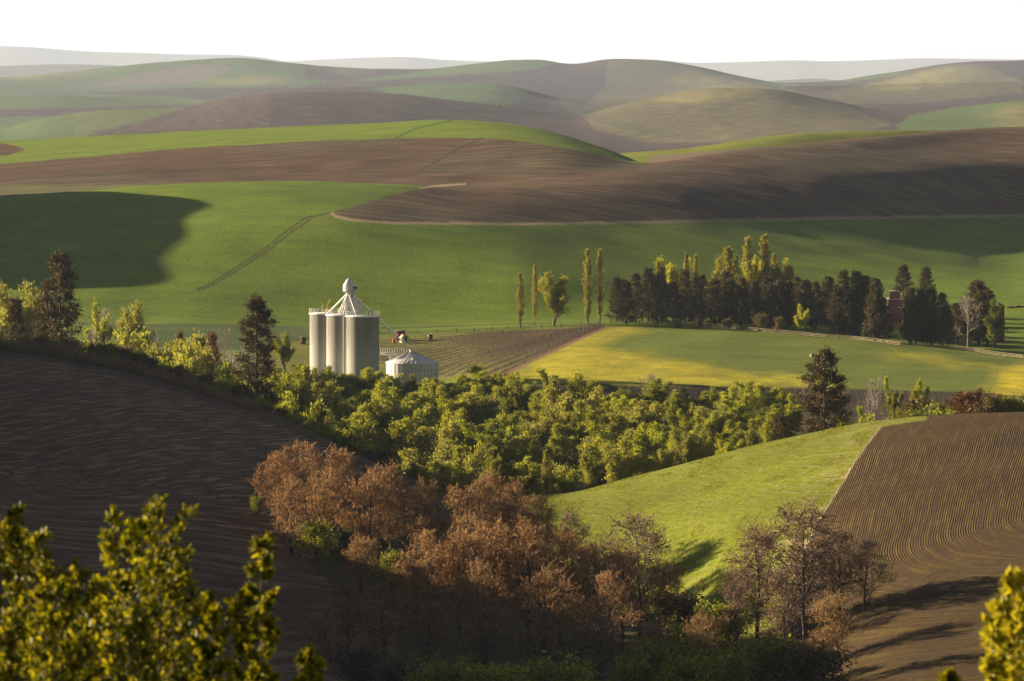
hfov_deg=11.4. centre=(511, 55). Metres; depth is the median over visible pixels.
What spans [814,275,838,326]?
windbreak pine
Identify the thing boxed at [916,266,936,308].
windbreak pine
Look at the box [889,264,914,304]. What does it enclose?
windbreak pine
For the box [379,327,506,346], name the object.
vine row
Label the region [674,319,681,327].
rust shrub
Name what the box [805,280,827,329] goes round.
windbreak pine
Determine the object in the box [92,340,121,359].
brush shrub
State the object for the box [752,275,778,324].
windbreak pine
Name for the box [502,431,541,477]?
cottonwood tree
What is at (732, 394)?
cottonwood tree
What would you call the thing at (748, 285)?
windbreak pine
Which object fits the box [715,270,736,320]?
windbreak pine
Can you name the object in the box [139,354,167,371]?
brush shrub
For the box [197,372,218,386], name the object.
brush shrub
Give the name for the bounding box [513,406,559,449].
cottonwood tree
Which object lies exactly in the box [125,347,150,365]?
brush shrub
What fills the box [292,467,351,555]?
budding tree
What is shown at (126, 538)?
sapling
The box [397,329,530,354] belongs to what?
vine row
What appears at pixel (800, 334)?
rail fence
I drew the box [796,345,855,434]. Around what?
ponderosa pine
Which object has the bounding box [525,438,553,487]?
cottonwood tree
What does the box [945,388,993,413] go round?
rust shrub
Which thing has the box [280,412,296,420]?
dark shrub
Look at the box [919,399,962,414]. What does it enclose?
green shrub
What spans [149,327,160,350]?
bare tree
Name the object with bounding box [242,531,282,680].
sapling
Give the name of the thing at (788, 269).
yellow green tree
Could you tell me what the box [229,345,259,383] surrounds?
bare tree
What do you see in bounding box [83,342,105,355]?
brush shrub
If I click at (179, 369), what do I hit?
brush shrub
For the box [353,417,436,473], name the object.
cottonwood tree
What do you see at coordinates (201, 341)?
willow tree
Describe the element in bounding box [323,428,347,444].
dark shrub
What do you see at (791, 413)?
cottonwood tree
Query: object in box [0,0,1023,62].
sky
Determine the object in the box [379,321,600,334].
wire fence
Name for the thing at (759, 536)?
budding tree
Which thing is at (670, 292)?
windbreak pine
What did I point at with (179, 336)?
rusty tree
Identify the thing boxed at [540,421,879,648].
grass
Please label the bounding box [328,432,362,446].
dark shrub
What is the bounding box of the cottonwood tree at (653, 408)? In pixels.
[609,399,678,426]
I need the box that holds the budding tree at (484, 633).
[444,594,512,671]
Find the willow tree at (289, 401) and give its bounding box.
[274,390,323,423]
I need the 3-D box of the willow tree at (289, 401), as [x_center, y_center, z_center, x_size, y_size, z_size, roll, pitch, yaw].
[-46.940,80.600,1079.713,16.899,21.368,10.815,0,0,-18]
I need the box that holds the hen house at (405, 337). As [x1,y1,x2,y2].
[399,334,408,342]
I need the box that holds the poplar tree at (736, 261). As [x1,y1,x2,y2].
[731,254,740,292]
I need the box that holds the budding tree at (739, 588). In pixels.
[717,554,763,654]
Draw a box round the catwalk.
[380,348,408,359]
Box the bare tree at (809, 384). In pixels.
[800,379,810,414]
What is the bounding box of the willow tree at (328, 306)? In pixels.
[321,299,330,311]
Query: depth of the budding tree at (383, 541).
770.37 m
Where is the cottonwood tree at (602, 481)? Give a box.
[575,440,632,487]
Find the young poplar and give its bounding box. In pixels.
[540,450,552,493]
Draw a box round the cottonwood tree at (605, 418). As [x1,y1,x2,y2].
[585,405,618,447]
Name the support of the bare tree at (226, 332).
on the ground at (428, 226)
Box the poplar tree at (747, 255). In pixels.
[736,237,753,295]
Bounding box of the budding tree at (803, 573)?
[746,490,845,641]
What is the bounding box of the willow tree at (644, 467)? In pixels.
[629,452,655,475]
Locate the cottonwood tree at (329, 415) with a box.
[325,408,360,444]
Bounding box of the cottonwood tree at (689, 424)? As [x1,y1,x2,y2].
[651,418,696,449]
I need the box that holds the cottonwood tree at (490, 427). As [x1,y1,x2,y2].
[457,418,498,444]
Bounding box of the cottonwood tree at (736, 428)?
[713,420,745,448]
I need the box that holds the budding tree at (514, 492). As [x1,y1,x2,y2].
[486,477,541,567]
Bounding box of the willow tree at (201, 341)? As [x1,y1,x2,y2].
[127,328,210,373]
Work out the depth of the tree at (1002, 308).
1584.00 m
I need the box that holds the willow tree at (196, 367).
[185,358,205,376]
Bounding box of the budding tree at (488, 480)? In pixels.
[453,465,520,547]
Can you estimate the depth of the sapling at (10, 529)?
31.48 m
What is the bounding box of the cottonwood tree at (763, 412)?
[739,403,782,424]
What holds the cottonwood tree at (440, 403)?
on the ground at (428, 226)
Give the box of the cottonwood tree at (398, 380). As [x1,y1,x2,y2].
[381,373,404,397]
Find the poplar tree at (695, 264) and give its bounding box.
[692,254,698,275]
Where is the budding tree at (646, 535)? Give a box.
[592,507,684,636]
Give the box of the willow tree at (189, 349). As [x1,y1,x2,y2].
[181,342,239,379]
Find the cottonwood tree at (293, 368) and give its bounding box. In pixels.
[290,363,310,391]
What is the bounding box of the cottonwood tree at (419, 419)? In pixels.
[411,404,468,443]
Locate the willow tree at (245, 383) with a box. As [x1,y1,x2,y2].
[240,381,265,398]
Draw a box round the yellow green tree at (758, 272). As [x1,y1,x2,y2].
[740,252,765,291]
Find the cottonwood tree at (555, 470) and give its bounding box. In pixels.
[537,458,580,493]
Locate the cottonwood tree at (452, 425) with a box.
[405,416,468,460]
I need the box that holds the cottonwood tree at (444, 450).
[397,437,468,480]
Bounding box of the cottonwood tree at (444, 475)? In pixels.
[427,439,491,496]
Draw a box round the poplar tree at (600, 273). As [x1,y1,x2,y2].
[594,248,605,321]
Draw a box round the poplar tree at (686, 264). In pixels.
[681,252,689,297]
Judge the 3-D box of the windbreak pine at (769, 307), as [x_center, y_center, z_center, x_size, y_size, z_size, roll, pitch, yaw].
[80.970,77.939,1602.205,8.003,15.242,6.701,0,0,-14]
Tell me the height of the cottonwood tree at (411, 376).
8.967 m
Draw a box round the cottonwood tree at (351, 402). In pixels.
[341,398,378,420]
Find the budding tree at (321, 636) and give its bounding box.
[294,607,359,674]
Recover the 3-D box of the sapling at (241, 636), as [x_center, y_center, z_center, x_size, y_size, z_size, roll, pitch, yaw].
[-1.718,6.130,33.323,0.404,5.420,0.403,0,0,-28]
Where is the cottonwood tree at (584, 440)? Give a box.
[565,436,610,487]
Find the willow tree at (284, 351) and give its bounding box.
[272,332,296,370]
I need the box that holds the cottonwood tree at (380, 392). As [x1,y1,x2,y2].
[359,379,404,415]
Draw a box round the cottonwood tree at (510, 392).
[501,374,560,427]
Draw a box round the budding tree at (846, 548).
[809,523,868,615]
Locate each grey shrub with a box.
[322,643,392,680]
[326,524,359,560]
[367,650,425,680]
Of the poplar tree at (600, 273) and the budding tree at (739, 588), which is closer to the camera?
the budding tree at (739, 588)
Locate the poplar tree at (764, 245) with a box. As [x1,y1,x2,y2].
[757,233,770,281]
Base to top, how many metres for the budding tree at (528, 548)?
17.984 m
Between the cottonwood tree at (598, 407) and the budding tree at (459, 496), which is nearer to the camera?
the budding tree at (459, 496)
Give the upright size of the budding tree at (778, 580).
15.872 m
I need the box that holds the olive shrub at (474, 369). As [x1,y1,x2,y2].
[467,363,486,379]
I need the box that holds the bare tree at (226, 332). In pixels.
[216,323,232,360]
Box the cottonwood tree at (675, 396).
[661,388,689,419]
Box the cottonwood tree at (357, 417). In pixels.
[350,405,382,434]
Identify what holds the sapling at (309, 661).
on the ground at (428, 226)
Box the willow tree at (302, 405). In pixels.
[288,373,327,423]
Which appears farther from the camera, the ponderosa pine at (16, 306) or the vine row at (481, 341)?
the vine row at (481, 341)
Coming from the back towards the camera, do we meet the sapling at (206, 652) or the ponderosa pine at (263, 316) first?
the ponderosa pine at (263, 316)
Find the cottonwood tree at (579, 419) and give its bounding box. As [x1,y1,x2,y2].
[558,399,603,452]
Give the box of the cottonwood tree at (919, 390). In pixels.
[910,377,930,405]
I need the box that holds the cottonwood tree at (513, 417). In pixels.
[483,409,523,436]
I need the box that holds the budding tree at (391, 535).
[359,455,412,552]
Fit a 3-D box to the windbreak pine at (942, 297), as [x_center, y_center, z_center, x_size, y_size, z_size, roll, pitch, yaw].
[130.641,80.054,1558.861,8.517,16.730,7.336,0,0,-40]
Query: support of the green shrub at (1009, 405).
on the ground at (428, 226)
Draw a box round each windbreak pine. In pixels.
[602,275,625,319]
[612,278,632,319]
[614,280,638,323]
[628,272,646,322]
[629,266,660,321]
[633,284,649,320]
[642,275,671,324]
[649,265,672,320]
[660,280,688,324]
[671,268,694,323]
[682,276,711,321]
[694,274,712,319]
[703,278,725,325]
[711,279,724,318]
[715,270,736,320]
[719,278,744,322]
[731,276,750,326]
[742,279,762,327]
[742,281,756,318]
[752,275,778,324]
[757,281,778,328]
[767,278,792,325]
[777,280,798,327]
[789,276,803,323]
[793,278,819,327]
[795,281,816,316]
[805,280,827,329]
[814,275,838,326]
[816,278,830,320]
[824,286,853,333]
[828,270,859,333]
[832,289,861,334]
[844,270,866,334]
[848,287,868,334]
[856,275,872,334]
[859,277,889,340]
[859,289,885,340]
[873,297,897,341]
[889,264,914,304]
[896,286,920,343]
[898,288,918,343]
[900,297,925,343]
[913,286,938,342]
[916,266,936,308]
[918,286,944,341]
[919,309,943,344]
[933,292,954,344]
[934,305,959,346]
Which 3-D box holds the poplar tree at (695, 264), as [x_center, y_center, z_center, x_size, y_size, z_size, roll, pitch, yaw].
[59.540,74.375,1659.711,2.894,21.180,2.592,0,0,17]
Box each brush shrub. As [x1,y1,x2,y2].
[19,337,32,344]
[28,334,50,344]
[61,337,80,347]
[76,345,90,354]
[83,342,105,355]
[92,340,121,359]
[116,343,139,360]
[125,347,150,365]
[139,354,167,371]
[153,362,175,371]
[167,363,194,378]
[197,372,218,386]
[214,378,231,392]
[223,384,246,397]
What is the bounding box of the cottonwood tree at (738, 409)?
[712,400,747,429]
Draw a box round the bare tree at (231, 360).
[223,349,244,370]
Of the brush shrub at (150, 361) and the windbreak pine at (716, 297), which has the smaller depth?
the brush shrub at (150, 361)
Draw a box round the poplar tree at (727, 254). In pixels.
[720,246,738,283]
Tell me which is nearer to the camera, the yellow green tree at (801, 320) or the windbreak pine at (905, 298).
the windbreak pine at (905, 298)
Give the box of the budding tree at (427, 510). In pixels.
[404,476,456,575]
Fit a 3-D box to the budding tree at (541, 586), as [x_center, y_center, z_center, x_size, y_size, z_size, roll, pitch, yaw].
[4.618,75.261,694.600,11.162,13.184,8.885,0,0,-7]
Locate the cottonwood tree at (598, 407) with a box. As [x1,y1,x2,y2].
[585,393,613,413]
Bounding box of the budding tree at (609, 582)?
[561,569,647,660]
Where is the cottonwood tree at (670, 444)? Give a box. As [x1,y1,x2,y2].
[663,430,704,459]
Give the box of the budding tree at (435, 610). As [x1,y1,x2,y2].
[402,596,458,667]
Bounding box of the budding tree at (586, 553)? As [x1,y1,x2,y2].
[563,534,622,643]
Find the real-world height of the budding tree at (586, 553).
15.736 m
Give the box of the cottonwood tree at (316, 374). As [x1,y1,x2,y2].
[305,367,325,395]
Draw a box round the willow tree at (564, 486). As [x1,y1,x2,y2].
[555,467,578,492]
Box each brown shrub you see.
[624,585,721,645]
[759,635,856,680]
[800,389,853,422]
[877,393,962,420]
[969,392,1003,412]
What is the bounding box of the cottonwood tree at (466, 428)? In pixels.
[454,419,528,466]
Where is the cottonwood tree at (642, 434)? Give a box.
[576,420,663,472]
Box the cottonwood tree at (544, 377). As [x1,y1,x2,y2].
[524,367,576,402]
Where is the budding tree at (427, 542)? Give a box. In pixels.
[381,527,457,621]
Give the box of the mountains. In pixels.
[0,46,1023,82]
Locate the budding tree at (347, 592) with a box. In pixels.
[316,581,381,652]
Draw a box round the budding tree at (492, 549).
[447,516,519,631]
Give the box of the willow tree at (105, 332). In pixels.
[83,298,114,343]
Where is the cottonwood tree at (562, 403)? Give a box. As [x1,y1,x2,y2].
[538,383,606,435]
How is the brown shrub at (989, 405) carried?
on the ground at (428, 226)
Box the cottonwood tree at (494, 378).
[482,371,519,397]
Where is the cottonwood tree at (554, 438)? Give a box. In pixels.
[545,423,577,459]
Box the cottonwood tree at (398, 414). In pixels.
[383,397,438,438]
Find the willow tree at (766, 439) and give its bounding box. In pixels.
[761,433,768,442]
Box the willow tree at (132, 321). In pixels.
[115,300,151,338]
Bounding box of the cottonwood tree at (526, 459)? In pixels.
[479,455,537,495]
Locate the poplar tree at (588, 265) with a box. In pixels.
[580,248,593,323]
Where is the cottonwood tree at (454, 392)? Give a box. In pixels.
[446,376,469,402]
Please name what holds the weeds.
on the ground at (428, 226)
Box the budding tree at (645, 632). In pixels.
[625,616,675,672]
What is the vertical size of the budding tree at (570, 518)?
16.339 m
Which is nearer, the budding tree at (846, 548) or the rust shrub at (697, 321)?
the budding tree at (846, 548)
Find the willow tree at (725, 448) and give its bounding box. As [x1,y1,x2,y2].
[715,439,743,454]
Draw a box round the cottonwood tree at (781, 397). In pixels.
[771,386,812,414]
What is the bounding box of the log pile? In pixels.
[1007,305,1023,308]
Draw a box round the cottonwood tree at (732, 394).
[719,384,759,425]
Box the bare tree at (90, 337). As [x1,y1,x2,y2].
[86,325,108,344]
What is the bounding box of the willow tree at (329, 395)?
[307,379,345,425]
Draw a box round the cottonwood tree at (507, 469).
[462,445,524,495]
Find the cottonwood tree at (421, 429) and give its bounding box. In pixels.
[403,425,437,466]
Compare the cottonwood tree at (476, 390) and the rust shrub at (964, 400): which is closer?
the rust shrub at (964, 400)
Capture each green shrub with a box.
[249,493,263,515]
[289,518,337,561]
[367,546,411,599]
[395,652,485,680]
[444,657,529,680]
[504,650,600,680]
[600,652,669,680]
[619,625,709,680]
[655,648,735,680]
[661,598,747,660]
[706,642,756,680]
[726,624,834,680]
[887,405,932,418]
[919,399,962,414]
[994,394,1023,411]
[1016,400,1023,411]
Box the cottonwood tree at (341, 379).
[301,365,348,397]
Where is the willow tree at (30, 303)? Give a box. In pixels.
[0,278,46,342]
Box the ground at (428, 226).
[0,120,1023,680]
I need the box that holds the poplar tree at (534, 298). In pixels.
[530,264,538,325]
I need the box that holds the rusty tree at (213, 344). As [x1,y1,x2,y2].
[201,331,222,372]
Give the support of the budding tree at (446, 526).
on the ground at (428, 226)
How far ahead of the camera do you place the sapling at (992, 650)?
28.40 m
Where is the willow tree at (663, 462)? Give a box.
[651,448,678,469]
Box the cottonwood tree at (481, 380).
[467,371,506,398]
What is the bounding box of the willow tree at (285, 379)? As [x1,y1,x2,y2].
[262,370,316,415]
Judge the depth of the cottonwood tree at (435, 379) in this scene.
1326.75 m
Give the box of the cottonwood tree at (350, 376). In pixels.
[323,368,358,399]
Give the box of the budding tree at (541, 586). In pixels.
[507,561,587,657]
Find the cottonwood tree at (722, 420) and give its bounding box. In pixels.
[687,403,737,448]
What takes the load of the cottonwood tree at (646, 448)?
on the ground at (428, 226)
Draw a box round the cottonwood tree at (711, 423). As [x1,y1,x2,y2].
[676,409,718,445]
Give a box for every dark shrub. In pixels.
[241,389,264,399]
[244,392,274,404]
[259,401,276,410]
[265,404,297,417]
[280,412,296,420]
[289,413,316,427]
[299,421,318,428]
[305,418,333,438]
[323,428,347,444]
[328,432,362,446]
[340,439,374,455]
[351,445,378,458]
[362,447,395,464]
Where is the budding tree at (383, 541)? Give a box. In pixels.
[365,508,409,547]
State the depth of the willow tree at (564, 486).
874.14 m
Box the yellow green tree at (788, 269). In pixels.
[773,257,794,303]
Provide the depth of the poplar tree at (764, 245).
1664.60 m
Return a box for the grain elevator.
[309,277,379,379]
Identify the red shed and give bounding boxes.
[299,337,305,343]
[395,330,405,339]
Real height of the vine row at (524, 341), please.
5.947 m
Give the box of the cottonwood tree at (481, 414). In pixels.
[450,391,504,433]
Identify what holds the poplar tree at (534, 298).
on the ground at (428, 226)
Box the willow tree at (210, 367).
[198,342,226,379]
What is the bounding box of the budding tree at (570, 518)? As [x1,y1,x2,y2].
[545,503,590,610]
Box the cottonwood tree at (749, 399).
[718,380,768,429]
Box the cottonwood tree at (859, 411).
[856,405,865,422]
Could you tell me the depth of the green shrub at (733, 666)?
619.87 m
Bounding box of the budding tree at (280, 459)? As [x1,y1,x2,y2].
[245,447,303,525]
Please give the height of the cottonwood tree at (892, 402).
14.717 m
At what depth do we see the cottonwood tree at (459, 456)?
1021.55 m
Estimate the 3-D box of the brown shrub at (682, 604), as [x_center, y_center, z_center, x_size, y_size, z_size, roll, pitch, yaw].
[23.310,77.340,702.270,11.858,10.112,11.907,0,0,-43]
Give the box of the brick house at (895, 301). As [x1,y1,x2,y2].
[887,290,902,323]
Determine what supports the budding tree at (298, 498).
on the ground at (428, 226)
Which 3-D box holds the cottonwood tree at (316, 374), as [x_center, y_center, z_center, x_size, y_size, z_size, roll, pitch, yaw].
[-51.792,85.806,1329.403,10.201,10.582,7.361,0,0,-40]
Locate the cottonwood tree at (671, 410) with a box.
[664,400,696,431]
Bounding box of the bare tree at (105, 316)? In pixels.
[98,307,115,326]
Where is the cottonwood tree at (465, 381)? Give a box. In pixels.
[454,370,488,393]
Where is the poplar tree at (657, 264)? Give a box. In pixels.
[655,260,659,311]
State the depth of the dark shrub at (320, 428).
907.56 m
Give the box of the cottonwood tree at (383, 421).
[344,406,390,441]
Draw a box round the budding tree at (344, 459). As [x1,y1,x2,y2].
[317,443,360,531]
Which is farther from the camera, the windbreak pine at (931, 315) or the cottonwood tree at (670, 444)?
the windbreak pine at (931, 315)
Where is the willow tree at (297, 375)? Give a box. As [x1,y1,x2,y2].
[269,361,319,398]
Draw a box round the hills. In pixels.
[0,58,1023,152]
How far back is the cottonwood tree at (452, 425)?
1105.19 m
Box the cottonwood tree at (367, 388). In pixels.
[348,366,379,404]
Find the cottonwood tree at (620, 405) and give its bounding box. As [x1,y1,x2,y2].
[604,397,627,423]
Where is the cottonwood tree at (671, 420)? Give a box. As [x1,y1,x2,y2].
[665,414,714,451]
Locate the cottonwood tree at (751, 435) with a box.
[719,418,759,447]
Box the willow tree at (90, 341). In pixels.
[82,337,149,356]
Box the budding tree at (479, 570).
[447,556,517,652]
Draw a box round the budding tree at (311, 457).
[269,438,335,521]
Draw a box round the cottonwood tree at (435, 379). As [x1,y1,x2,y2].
[416,377,452,399]
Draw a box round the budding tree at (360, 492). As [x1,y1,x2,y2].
[334,464,411,564]
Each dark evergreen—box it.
[948,301,972,344]
[960,279,1006,344]
[969,289,1007,345]
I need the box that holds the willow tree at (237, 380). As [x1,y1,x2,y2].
[232,369,268,386]
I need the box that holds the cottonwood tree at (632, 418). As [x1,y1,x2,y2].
[575,404,649,448]
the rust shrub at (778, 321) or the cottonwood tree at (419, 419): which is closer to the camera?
the cottonwood tree at (419, 419)
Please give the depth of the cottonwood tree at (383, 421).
1188.65 m
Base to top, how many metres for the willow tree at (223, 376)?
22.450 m
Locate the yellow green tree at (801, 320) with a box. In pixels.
[794,304,811,332]
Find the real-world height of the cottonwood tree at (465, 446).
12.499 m
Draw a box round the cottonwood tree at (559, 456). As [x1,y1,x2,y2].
[540,432,582,477]
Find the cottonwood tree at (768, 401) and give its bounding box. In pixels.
[731,380,779,414]
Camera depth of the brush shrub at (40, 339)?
1022.67 m
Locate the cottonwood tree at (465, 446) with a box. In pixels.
[437,439,471,478]
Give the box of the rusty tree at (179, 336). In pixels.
[177,329,183,341]
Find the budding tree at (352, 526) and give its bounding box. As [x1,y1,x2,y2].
[336,517,371,552]
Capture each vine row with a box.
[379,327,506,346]
[382,327,541,358]
[382,327,548,363]
[383,326,525,351]
[390,331,502,347]
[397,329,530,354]
[428,326,556,358]
[439,325,565,359]
[439,325,585,374]
[439,326,570,362]
[442,327,575,366]
[443,324,579,365]
[448,323,592,375]
[461,324,594,372]
[482,323,598,368]
[487,322,601,373]
[504,324,603,371]
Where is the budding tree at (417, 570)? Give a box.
[393,556,454,640]
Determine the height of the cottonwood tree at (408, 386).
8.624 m
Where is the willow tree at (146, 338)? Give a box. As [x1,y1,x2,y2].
[112,325,177,357]
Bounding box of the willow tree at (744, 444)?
[730,439,751,448]
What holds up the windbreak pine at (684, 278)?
on the ground at (428, 226)
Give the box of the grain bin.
[385,350,438,386]
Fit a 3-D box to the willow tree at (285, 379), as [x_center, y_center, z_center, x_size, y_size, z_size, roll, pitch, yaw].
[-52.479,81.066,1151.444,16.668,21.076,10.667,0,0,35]
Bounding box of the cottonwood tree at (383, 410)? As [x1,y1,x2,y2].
[364,406,394,442]
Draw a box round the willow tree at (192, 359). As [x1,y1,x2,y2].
[151,351,210,379]
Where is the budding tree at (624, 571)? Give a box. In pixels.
[599,537,656,647]
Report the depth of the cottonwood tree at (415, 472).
997.53 m
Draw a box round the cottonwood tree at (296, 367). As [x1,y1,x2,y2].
[266,363,302,393]
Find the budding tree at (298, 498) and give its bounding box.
[264,474,322,555]
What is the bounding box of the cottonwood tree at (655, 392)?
[612,377,672,415]
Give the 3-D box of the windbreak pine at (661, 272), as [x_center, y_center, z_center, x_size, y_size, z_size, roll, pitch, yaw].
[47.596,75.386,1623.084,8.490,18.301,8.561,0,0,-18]
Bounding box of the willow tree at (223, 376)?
[166,362,235,388]
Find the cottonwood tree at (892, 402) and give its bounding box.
[883,376,903,417]
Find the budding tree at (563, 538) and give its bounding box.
[515,524,609,642]
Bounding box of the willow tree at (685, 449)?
[666,424,709,464]
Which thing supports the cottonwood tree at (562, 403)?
on the ground at (428, 226)
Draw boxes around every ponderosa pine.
[0,296,31,342]
[29,248,86,346]
[32,276,63,339]
[228,291,284,405]
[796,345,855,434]
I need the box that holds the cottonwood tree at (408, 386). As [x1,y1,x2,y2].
[384,374,417,400]
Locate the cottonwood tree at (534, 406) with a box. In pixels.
[527,388,556,446]
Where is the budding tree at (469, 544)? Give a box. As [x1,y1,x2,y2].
[426,524,495,634]
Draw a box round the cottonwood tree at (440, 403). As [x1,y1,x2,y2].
[423,384,468,434]
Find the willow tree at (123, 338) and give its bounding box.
[116,326,169,360]
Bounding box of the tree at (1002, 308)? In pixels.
[997,302,1003,341]
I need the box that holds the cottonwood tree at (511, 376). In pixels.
[492,372,540,403]
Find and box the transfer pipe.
[350,294,411,350]
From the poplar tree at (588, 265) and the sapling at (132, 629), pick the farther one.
the poplar tree at (588, 265)
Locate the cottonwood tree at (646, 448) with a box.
[627,425,672,474]
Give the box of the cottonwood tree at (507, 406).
[493,381,539,415]
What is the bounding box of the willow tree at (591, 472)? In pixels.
[576,444,616,488]
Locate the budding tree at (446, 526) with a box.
[421,513,468,580]
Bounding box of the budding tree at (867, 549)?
[838,537,897,611]
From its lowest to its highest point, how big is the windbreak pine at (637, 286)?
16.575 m
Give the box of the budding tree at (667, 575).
[639,556,684,625]
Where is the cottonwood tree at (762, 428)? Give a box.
[749,412,796,442]
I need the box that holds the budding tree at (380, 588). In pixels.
[339,578,415,653]
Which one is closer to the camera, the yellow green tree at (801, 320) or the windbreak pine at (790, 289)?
the yellow green tree at (801, 320)
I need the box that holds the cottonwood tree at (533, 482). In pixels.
[507,462,549,494]
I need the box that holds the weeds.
[0,334,278,416]
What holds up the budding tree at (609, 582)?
on the ground at (428, 226)
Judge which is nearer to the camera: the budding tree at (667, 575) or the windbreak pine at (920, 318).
the budding tree at (667, 575)
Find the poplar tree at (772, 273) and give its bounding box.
[769,253,777,282]
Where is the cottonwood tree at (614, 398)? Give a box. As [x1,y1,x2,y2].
[598,391,636,413]
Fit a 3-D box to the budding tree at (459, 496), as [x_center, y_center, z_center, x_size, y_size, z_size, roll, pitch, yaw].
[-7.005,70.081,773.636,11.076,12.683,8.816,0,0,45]
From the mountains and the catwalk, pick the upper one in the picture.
the mountains
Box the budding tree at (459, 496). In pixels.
[441,478,501,558]
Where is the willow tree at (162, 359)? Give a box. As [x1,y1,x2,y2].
[155,353,172,364]
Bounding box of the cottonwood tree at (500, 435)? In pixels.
[454,429,507,473]
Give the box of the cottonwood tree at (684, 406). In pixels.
[676,386,707,414]
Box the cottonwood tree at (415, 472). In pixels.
[380,450,440,493]
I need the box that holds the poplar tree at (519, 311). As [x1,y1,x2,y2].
[515,272,526,325]
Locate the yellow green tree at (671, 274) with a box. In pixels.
[653,255,693,307]
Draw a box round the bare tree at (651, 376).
[638,372,657,394]
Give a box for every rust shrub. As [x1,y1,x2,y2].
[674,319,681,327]
[692,316,704,328]
[720,318,734,329]
[750,312,770,330]
[771,317,786,330]
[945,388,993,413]
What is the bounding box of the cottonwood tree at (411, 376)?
[409,374,420,399]
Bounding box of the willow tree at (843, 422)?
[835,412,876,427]
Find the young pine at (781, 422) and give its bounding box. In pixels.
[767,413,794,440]
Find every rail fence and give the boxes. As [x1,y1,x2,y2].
[610,320,900,345]
[912,341,1023,358]
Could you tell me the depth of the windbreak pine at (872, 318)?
1557.79 m
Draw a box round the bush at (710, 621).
[678,607,730,666]
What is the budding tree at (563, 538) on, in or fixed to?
on the ground at (428, 226)
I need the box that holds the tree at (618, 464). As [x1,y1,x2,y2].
[598,425,636,482]
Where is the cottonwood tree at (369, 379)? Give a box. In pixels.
[341,368,393,402]
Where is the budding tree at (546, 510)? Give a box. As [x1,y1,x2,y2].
[510,491,559,568]
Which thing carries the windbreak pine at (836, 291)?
on the ground at (428, 226)
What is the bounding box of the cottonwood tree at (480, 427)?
[437,410,486,442]
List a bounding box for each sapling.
[0,502,37,680]
[0,526,64,672]
[0,599,34,680]
[15,612,103,680]
[23,561,85,679]
[55,557,127,680]
[79,597,166,680]
[89,504,168,680]
[114,494,202,680]
[142,544,207,680]
[185,589,238,680]
[222,582,266,680]
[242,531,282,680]
[292,643,327,680]
[936,665,962,680]
[976,586,1020,680]
[978,564,1023,680]
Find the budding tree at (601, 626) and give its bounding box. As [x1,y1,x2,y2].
[559,609,645,680]
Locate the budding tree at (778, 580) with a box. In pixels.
[752,561,813,666]
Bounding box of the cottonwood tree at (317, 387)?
[307,381,320,417]
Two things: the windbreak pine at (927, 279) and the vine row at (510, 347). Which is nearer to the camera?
the vine row at (510, 347)
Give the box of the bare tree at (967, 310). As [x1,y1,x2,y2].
[952,294,982,346]
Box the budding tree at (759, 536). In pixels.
[719,514,794,641]
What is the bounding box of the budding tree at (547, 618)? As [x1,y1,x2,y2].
[500,604,576,668]
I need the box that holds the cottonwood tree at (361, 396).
[332,389,370,420]
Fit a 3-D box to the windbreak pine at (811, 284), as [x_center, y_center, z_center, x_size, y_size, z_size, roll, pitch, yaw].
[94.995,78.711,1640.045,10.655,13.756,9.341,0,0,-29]
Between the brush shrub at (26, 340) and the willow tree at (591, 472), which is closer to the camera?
the willow tree at (591, 472)
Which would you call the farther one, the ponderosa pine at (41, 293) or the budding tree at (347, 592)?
the ponderosa pine at (41, 293)
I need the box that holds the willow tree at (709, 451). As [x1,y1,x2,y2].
[695,430,717,459]
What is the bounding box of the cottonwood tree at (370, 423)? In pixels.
[335,411,416,467]
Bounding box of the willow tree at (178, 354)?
[142,335,195,365]
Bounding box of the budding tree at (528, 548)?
[482,514,564,640]
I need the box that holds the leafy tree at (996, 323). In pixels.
[983,299,1005,347]
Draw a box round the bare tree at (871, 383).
[863,376,884,417]
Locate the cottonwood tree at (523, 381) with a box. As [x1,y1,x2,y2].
[499,377,529,387]
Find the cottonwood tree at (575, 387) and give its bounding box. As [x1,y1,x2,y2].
[564,371,602,406]
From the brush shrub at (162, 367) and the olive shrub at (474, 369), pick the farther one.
the olive shrub at (474, 369)
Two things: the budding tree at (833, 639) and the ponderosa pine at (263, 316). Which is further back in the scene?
the ponderosa pine at (263, 316)
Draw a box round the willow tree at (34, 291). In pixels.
[27,285,62,335]
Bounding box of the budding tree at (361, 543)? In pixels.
[338,533,383,595]
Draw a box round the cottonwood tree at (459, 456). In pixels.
[416,445,466,494]
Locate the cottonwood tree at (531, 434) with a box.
[495,413,544,450]
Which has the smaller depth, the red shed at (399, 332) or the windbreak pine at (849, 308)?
the red shed at (399, 332)
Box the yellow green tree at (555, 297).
[537,271,571,325]
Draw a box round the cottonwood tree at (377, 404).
[372,397,415,438]
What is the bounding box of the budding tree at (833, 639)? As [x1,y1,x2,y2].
[802,585,857,679]
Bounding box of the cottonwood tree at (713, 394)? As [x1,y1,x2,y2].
[698,386,720,415]
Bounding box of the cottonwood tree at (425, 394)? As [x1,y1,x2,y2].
[399,377,443,418]
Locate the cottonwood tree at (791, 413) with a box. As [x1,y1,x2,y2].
[769,392,806,431]
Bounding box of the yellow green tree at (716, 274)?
[704,254,723,294]
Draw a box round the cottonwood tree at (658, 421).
[646,418,669,431]
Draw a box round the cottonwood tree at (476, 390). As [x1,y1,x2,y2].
[455,384,500,417]
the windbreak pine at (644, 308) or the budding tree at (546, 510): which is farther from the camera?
the windbreak pine at (644, 308)

